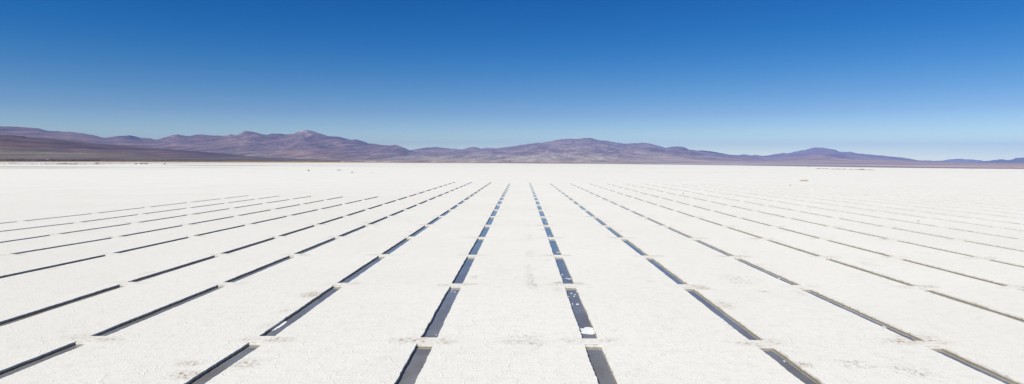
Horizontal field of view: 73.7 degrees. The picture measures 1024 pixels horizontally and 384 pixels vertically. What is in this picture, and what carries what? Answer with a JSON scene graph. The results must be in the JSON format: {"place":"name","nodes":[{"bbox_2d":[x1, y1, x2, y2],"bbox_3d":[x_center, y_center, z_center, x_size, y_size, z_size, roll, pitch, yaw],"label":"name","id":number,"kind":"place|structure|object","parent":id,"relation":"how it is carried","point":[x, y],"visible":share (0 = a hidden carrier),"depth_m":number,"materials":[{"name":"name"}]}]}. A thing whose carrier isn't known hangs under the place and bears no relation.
{"place":"outdoors","nodes":[
{"label":"outdoors","id":0,"kind":"place"},
{"bbox_2d":[0,135,351,161],"bbox_3d":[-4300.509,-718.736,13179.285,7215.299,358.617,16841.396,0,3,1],"label":"foothills","id":1,"kind":"structure","parent":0,"point":[17,148],"depth_m":7875.45,"materials":[{"name":"stone"}]},
{"bbox_2d":[0,126,412,159],"bbox_3d":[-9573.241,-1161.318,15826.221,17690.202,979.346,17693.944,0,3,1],"label":"mountain range","id":2,"kind":"structure","parent":0,"point":[304,144],"depth_m":15880.03,"materials":[{"name":"purple stone"}]},
{"bbox_2d":[0,162,1023,383],"bbox_3d":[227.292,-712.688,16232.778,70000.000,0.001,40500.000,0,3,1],"label":"salt flat","id":3,"kind":"structure","parent":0,"point":[510,318],"depth_m":67.58,"materials":[{"name":"white"}]},
{"bbox_2d":[0,235,50,242],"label":"brine pool","id":4,"kind":"structure","parent":3,"relation":"in","point":[25,238],"depth_m":96.44,"materials":[{"name":"liquid"}]},
{"bbox_2d":[0,223,71,231],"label":"brine pool","id":5,"kind":"structure","parent":3,"relation":"in","point":[36,227],"depth_m":112.76,"materials":[{"name":"liquid"}]},
{"bbox_2d":[0,341,89,378],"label":"brine pool","id":6,"kind":"structure","parent":3,"relation":"in","point":[11,370],"depth_m":38.28,"materials":[{"name":"liquid"}]},
{"bbox_2d":[0,254,113,277],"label":"brine pool","id":7,"kind":"structure","parent":3,"relation":"in","point":[27,271],"depth_m":71.41,"materials":[{"name":"liquid"}]},
{"bbox_2d":[24,213,95,220],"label":"brine pool","id":8,"kind":"structure","parent":3,"relation":"in","point":[57,217],"depth_m":132.61,"materials":[{"name":"liquid"}]},
{"bbox_2d":[11,237,117,253],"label":"brine pool","id":9,"kind":"structure","parent":3,"relation":"in","point":[63,245],"depth_m":88.56,"materials":[{"name":"liquid"}]},
{"bbox_2d":[0,284,129,325],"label":"brine pool","id":10,"kind":"structure","parent":3,"relation":"in","point":[30,314],"depth_m":52.24,"materials":[{"name":"liquid"}]},
{"bbox_2d":[58,223,133,233],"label":"brine pool","id":11,"kind":"structure","parent":3,"relation":"in","point":[94,228],"depth_m":110.79,"materials":[{"name":"liquid"}]},
{"bbox_2d":[82,214,140,221],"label":"brine pool","id":12,"kind":"structure","parent":3,"relation":"in","point":[110,218],"depth_m":130.66,"materials":[{"name":"liquid"}]},
{"bbox_2d":[114,237,190,252],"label":"brine pool","id":13,"kind":"structure","parent":3,"relation":"in","point":[151,245],"depth_m":89.28,"materials":[{"name":"liquid"}]},
{"bbox_2d":[122,225,184,235],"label":"brine pool","id":14,"kind":"structure","parent":3,"relation":"in","point":[153,230],"depth_m":108.03,"materials":[{"name":"liquid"}]},
{"bbox_2d":[91,285,226,335],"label":"brine pool","id":15,"kind":"structure","parent":3,"relation":"in","point":[120,326],"depth_m":49.93,"materials":[{"name":"liquid"}]},
{"bbox_2d":[142,215,186,221],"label":"brine pool","id":16,"kind":"structure","parent":3,"relation":"in","point":[164,218],"depth_m":131.09,"materials":[{"name":"liquid"}]},
{"bbox_2d":[128,255,221,281],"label":"brine pool","id":17,"kind":"structure","parent":3,"relation":"in","point":[171,269],"depth_m":70.03,"materials":[{"name":"liquid"}]},
{"bbox_2d":[191,216,235,223],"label":"brine pool","id":18,"kind":"structure","parent":3,"relation":"in","point":[213,220],"depth_m":127.61,"materials":[{"name":"liquid"}]},
{"bbox_2d":[193,225,245,235],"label":"brine pool","id":19,"kind":"structure","parent":3,"relation":"in","point":[218,230],"depth_m":108.24,"materials":[{"name":"liquid"}]},
{"bbox_2d":[184,342,264,383],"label":"brine pool","id":20,"kind":"structure","parent":3,"relation":"in","point":[212,371],"depth_m":37.47,"materials":[{"name":"liquid"}]},
{"bbox_2d":[220,237,279,253],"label":"brine pool","id":21,"kind":"structure","parent":3,"relation":"in","point":[244,247],"depth_m":89.13,"materials":[{"name":"liquid"}]},
{"bbox_2d":[237,209,274,215],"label":"brine pool","id":22,"kind":"structure","parent":3,"relation":"in","point":[255,212],"depth_m":146.62,"materials":[{"name":"liquid"}]},
{"bbox_2d":[225,255,297,281],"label":"brine pool","id":23,"kind":"structure","parent":3,"relation":"in","point":[244,275],"depth_m":70.28,"materials":[{"name":"liquid"}]},
{"bbox_2d":[250,216,287,223],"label":"brine pool","id":24,"kind":"structure","parent":3,"relation":"in","point":[268,220],"depth_m":128.06,"materials":[{"name":"liquid"}]},
{"bbox_2d":[279,225,317,235],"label":"brine pool","id":25,"kind":"structure","parent":3,"relation":"in","point":[285,234],"depth_m":108.79,"materials":[{"name":"liquid"}]},
{"bbox_2d":[260,285,343,335],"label":"brine pool","id":26,"kind":"structure","parent":3,"relation":"in","point":[282,325],"depth_m":50.06,"materials":[{"name":"liquid"}]},
{"bbox_2d":[292,209,320,214],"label":"brine pool","id":27,"kind":"structure","parent":3,"relation":"in","point":[306,212],"depth_m":148.23,"materials":[{"name":"liquid"}]},
{"bbox_2d":[294,237,340,253],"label":"brine pool","id":28,"kind":"structure","parent":3,"relation":"in","point":[316,246],"depth_m":89.44,"materials":[{"name":"liquid"}]},
{"bbox_2d":[318,216,346,223],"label":"brine pool","id":29,"kind":"structure","parent":3,"relation":"in","point":[332,220],"depth_m":128.45,"materials":[{"name":"liquid"}]},
{"bbox_2d":[339,225,369,235],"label":"brine pool","id":30,"kind":"structure","parent":3,"relation":"in","point":[354,230],"depth_m":109.51,"materials":[{"name":"liquid"}]},
{"bbox_2d":[345,209,368,215],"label":"brine pool","id":31,"kind":"structure","parent":3,"relation":"in","point":[356,212],"depth_m":148.09,"materials":[{"name":"liquid"}]},
{"bbox_2d":[337,256,385,282],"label":"brine pool","id":32,"kind":"structure","parent":3,"relation":"in","point":[358,272],"depth_m":69.81,"materials":[{"name":"liquid"}]},
{"bbox_2d":[369,216,390,223],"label":"brine pool","id":33,"kind":"structure","parent":3,"relation":"in","point":[381,219],"depth_m":128.72,"materials":[{"name":"liquid"}]},
{"bbox_2d":[382,238,411,253],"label":"brine pool","id":34,"kind":"structure","parent":3,"relation":"in","point":[396,246],"depth_m":89.53,"materials":[{"name":"liquid"}]},
{"bbox_2d":[394,344,433,383],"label":"brine pool","id":35,"kind":"structure","parent":3,"relation":"in","point":[413,366],"depth_m":37.56,"materials":[{"name":"liquid"}]},
{"bbox_2d":[409,225,429,236],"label":"brine pool","id":36,"kind":"structure","parent":3,"relation":"in","point":[418,231],"depth_m":109.02,"materials":[{"name":"liquid"}]},
{"bbox_2d":[427,216,442,223],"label":"brine pool","id":37,"kind":"structure","parent":3,"relation":"in","point":[435,219],"depth_m":129.04,"materials":[{"name":"liquid"}]},
{"bbox_2d":[421,286,460,336],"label":"brine pool","id":38,"kind":"structure","parent":3,"relation":"in","point":[435,323],"depth_m":50.17,"materials":[{"name":"liquid"}]},
{"bbox_2d":[452,256,475,283],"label":"brine pool","id":39,"kind":"structure","parent":3,"relation":"in","point":[460,276],"depth_m":69.97,"materials":[{"name":"liquid"}]},
{"bbox_2d":[468,238,484,254],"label":"brine pool","id":40,"kind":"structure","parent":3,"relation":"in","point":[475,248],"depth_m":89.64,"materials":[{"name":"liquid"}]},
{"bbox_2d":[478,226,489,236],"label":"brine pool","id":41,"kind":"structure","parent":3,"relation":"in","point":[484,231],"depth_m":109.00,"materials":[{"name":"liquid"}]},
{"bbox_2d":[485,217,494,224],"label":"brine pool","id":42,"kind":"structure","parent":3,"relation":"in","point":[490,221],"depth_m":127.20,"materials":[{"name":"liquid"}]},
{"bbox_2d":[541,217,548,224],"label":"brine pool","id":43,"kind":"structure","parent":3,"relation":"in","point":[544,221],"depth_m":127.50,"materials":[{"name":"liquid"}]},
{"bbox_2d":[544,226,553,236],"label":"brine pool","id":44,"kind":"structure","parent":3,"relation":"in","point":[548,231],"depth_m":109.26,"materials":[{"name":"liquid"}]},
{"bbox_2d":[548,238,561,254],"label":"brine pool","id":45,"kind":"structure","parent":3,"relation":"in","point":[554,247],"depth_m":89.03,"materials":[{"name":"liquid"}]},
{"bbox_2d":[554,256,574,283],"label":"brine pool","id":46,"kind":"structure","parent":3,"relation":"in","point":[566,275],"depth_m":69.85,"materials":[{"name":"liquid"}]},
{"bbox_2d":[565,286,597,338],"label":"brine pool","id":47,"kind":"structure","parent":3,"relation":"in","point":[584,322],"depth_m":49.97,"materials":[{"name":"liquid"}]},
{"bbox_2d":[593,217,606,224],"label":"brine pool","id":48,"kind":"structure","parent":3,"relation":"in","point":[600,221],"depth_m":127.81,"materials":[{"name":"liquid"}]},
{"bbox_2d":[584,344,617,383],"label":"brine pool","id":49,"kind":"structure","parent":3,"relation":"in","point":[601,366],"depth_m":37.59,"materials":[{"name":"liquid"}]},
{"bbox_2d":[440,182,772,187],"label":"distant brine pools","id":50,"kind":"object","parent":3,"relation":"on","point":[530,184],"visible":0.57,"depth_m":321.51,"materials":[{"name":"liquid"}]},
{"bbox_2d":[604,226,623,236],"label":"brine pool","id":51,"kind":"structure","parent":3,"relation":"in","point":[613,231],"depth_m":109.51,"materials":[{"name":"liquid"}]},
{"bbox_2d":[619,238,649,255],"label":"brine pool","id":52,"kind":"structure","parent":3,"relation":"in","point":[637,249],"depth_m":89.14,"materials":[{"name":"liquid"}]},
{"bbox_2d":[628,210,646,216],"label":"brine pool","id":53,"kind":"structure","parent":3,"relation":"in","point":[639,214],"depth_m":146.94,"materials":[{"name":"liquid"}]},
{"bbox_2d":[644,217,666,225],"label":"brine pool","id":54,"kind":"structure","parent":3,"relation":"in","point":[653,220],"depth_m":128.10,"materials":[{"name":"liquid"}]},
{"bbox_2d":[644,257,687,283],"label":"brine pool","id":55,"kind":"structure","parent":3,"relation":"in","point":[667,272],"depth_m":69.67,"materials":[{"name":"liquid"}]},
{"bbox_2d":[663,226,693,237],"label":"brine pool","id":56,"kind":"structure","parent":3,"relation":"in","point":[680,232],"depth_m":108.24,"materials":[{"name":"liquid"}]},
{"bbox_2d":[694,217,724,225],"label":"brine pool","id":57,"kind":"structure","parent":3,"relation":"in","point":[709,221],"depth_m":127.51,"materials":[{"name":"liquid"}]},
{"bbox_2d":[692,239,735,255],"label":"brine pool","id":58,"kind":"structure","parent":3,"relation":"in","point":[713,247],"depth_m":88.35,"materials":[{"name":"liquid"}]},
{"bbox_2d":[682,287,763,339],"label":"brine pool","id":59,"kind":"structure","parent":3,"relation":"in","point":[737,325],"depth_m":49.64,"materials":[{"name":"liquid"}]},
{"bbox_2d":[723,226,763,237],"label":"brine pool","id":60,"kind":"structure","parent":3,"relation":"in","point":[738,230],"depth_m":108.51,"materials":[{"name":"liquid"}]},
{"bbox_2d":[741,218,773,225],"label":"brine pool","id":61,"kind":"structure","parent":3,"relation":"in","point":[757,222],"depth_m":126.55,"materials":[{"name":"liquid"}]},
{"bbox_2d":[732,257,800,284],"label":"brine pool","id":62,"kind":"structure","parent":3,"relation":"in","point":[775,275],"depth_m":69.22,"materials":[{"name":"liquid"}]},
{"bbox_2d":[756,211,784,216],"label":"brine pool","id":63,"kind":"structure","parent":3,"relation":"in","point":[770,213],"depth_m":146.34,"materials":[{"name":"liquid"}]},
{"bbox_2d":[756,345,824,383],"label":"brine pool","id":64,"kind":"structure","parent":3,"relation":"in","point":[794,368],"depth_m":37.47,"materials":[{"name":"liquid"}]},
{"bbox_2d":[763,239,821,255],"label":"brine pool","id":65,"kind":"structure","parent":3,"relation":"in","point":[798,249],"depth_m":88.53,"materials":[{"name":"liquid"}]},
{"bbox_2d":[776,227,820,237],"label":"brine pool","id":66,"kind":"structure","parent":3,"relation":"in","point":[798,232],"depth_m":108.54,"materials":[{"name":"liquid"}]},
{"bbox_2d":[790,218,828,225],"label":"brine pool","id":67,"kind":"structure","parent":3,"relation":"in","point":[809,222],"depth_m":126.84,"materials":[{"name":"liquid"}]},
{"bbox_2d":[822,239,892,255],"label":"brine pool","id":68,"kind":"structure","parent":3,"relation":"in","point":[884,254],"depth_m":88.71,"materials":[{"name":"liquid"}]},
{"bbox_2d":[837,218,882,225],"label":"brine pool","id":69,"kind":"structure","parent":3,"relation":"in","point":[860,222],"depth_m":126.78,"materials":[{"name":"liquid"}]},
{"bbox_2d":[839,211,882,217],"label":"brine pool","id":70,"kind":"structure","parent":3,"relation":"in","point":[861,214],"depth_m":145.08,"materials":[{"name":"liquid"}]},
{"bbox_2d":[833,227,891,238],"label":"brine pool","id":71,"kind":"structure","parent":3,"relation":"in","point":[861,232],"depth_m":107.45,"materials":[{"name":"liquid"}]},
{"bbox_2d":[799,288,928,340],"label":"brine pool","id":72,"kind":"structure","parent":3,"relation":"in","point":[893,328],"depth_m":49.32,"materials":[{"name":"liquid"}]},
{"bbox_2d":[823,258,918,285],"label":"brine pool","id":73,"kind":"structure","parent":3,"relation":"in","point":[873,273],"depth_m":68.79,"materials":[{"name":"liquid"}]},
{"bbox_2d":[880,211,928,217],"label":"brine pool","id":74,"kind":"structure","parent":3,"relation":"in","point":[904,214],"depth_m":145.24,"materials":[{"name":"liquid"}]},
{"bbox_2d":[884,218,934,225],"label":"brine pool","id":75,"kind":"structure","parent":3,"relation":"in","point":[908,221],"depth_m":127.44,"materials":[{"name":"liquid"}]},
{"bbox_2d":[888,227,955,238],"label":"brine pool","id":76,"kind":"structure","parent":3,"relation":"in","point":[922,233],"depth_m":107.44,"materials":[{"name":"liquid"}]},
{"bbox_2d":[894,240,978,256],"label":"brine pool","id":77,"kind":"structure","parent":3,"relation":"in","point":[937,248],"depth_m":87.94,"materials":[{"name":"liquid"}]},
{"bbox_2d":[918,211,970,217],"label":"brine pool","id":78,"kind":"structure","parent":3,"relation":"in","point":[944,214],"depth_m":145.88,"materials":[{"name":"liquid"}]},
{"bbox_2d":[896,258,1011,285],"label":"brine pool","id":79,"kind":"structure","parent":3,"relation":"in","point":[962,274],"depth_m":68.90,"materials":[{"name":"liquid"}]},
{"bbox_2d":[931,218,994,226],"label":"brine pool","id":80,"kind":"structure","parent":3,"relation":"in","point":[963,222],"depth_m":126.22,"materials":[{"name":"liquid"}]},
{"bbox_2d":[920,289,1023,321],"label":"brine pool","id":81,"kind":"structure","parent":3,"relation":"in","point":[986,308],"depth_m":53.45,"materials":[{"name":"liquid"}]},
{"bbox_2d":[925,346,1023,383],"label":"brine pool","id":82,"kind":"structure","parent":3,"relation":"in","point":[982,368],"depth_m":37.47,"materials":[{"name":"liquid"}]},
{"bbox_2d":[942,227,1019,238],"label":"brine pool","id":83,"kind":"structure","parent":3,"relation":"in","point":[982,233],"depth_m":107.31,"materials":[{"name":"liquid"}]},
{"bbox_2d":[961,240,1023,251],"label":"brine pool","id":84,"kind":"structure","parent":3,"relation":"in","point":[993,245],"depth_m":91.34,"materials":[{"name":"liquid"}]},
{"bbox_2d":[974,218,1023,224],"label":"brine pool","id":85,"kind":"structure","parent":3,"relation":"in","point":[999,221],"depth_m":128.81,"materials":[{"name":"liquid"}]},
{"bbox_2d":[980,258,1023,267],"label":"brine pool","id":86,"kind":"structure","parent":3,"relation":"in","point":[1003,262],"depth_m":76.20,"materials":[{"name":"liquid"}]},
{"bbox_2d":[0,161,1023,168],"bbox_3d":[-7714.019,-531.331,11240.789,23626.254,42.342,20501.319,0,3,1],"label":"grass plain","id":87,"kind":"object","parent":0,"point":[901,164],"depth_m":3533.66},
{"bbox_2d":[0,0,1023,160],"label":"sky","id":88,"kind":"structure","parent":0,"point":[933,80],"materials":[{"name":"blue"}]},
{"bbox_2d":[340,138,761,161],"bbox_3d":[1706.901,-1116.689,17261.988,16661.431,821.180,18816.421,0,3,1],"label":"mountains","id":89,"kind":"structure","parent":0,"point":[577,150],"depth_m":14708.70,"materials":[{"name":"purple stone"}]},
{"bbox_2d":[699,150,735,155],"bbox_3d":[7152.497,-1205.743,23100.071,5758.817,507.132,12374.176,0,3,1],"label":"mountains","id":90,"kind":"structure","parent":0,"point":[712,152],"depth_m":25525.16,"materials":[{"name":"purple stone"}]},
{"bbox_2d":[736,147,945,161],"bbox_3d":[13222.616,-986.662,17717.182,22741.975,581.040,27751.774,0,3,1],"label":"hills","id":91,"kind":"structure","parent":0,"point":[815,154],"depth_m":15642.77,"materials":[{"name":"purple stone"}]},
{"bbox_2d":[944,159,983,162],"bbox_3d":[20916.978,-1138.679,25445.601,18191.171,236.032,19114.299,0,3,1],"label":"mountains","id":92,"kind":"structure","parent":0,"point":[962,160],"depth_m":27316.37,"materials":[{"name":"purple stone"}]},
{"bbox_2d":[977,157,1023,162],"bbox_3d":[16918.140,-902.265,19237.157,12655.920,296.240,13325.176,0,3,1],"label":"mountains","id":93,"kind":"structure","parent":0,"point":[1018,160],"depth_m":19514.37,"materials":[{"name":"purple stone"}]}
]}

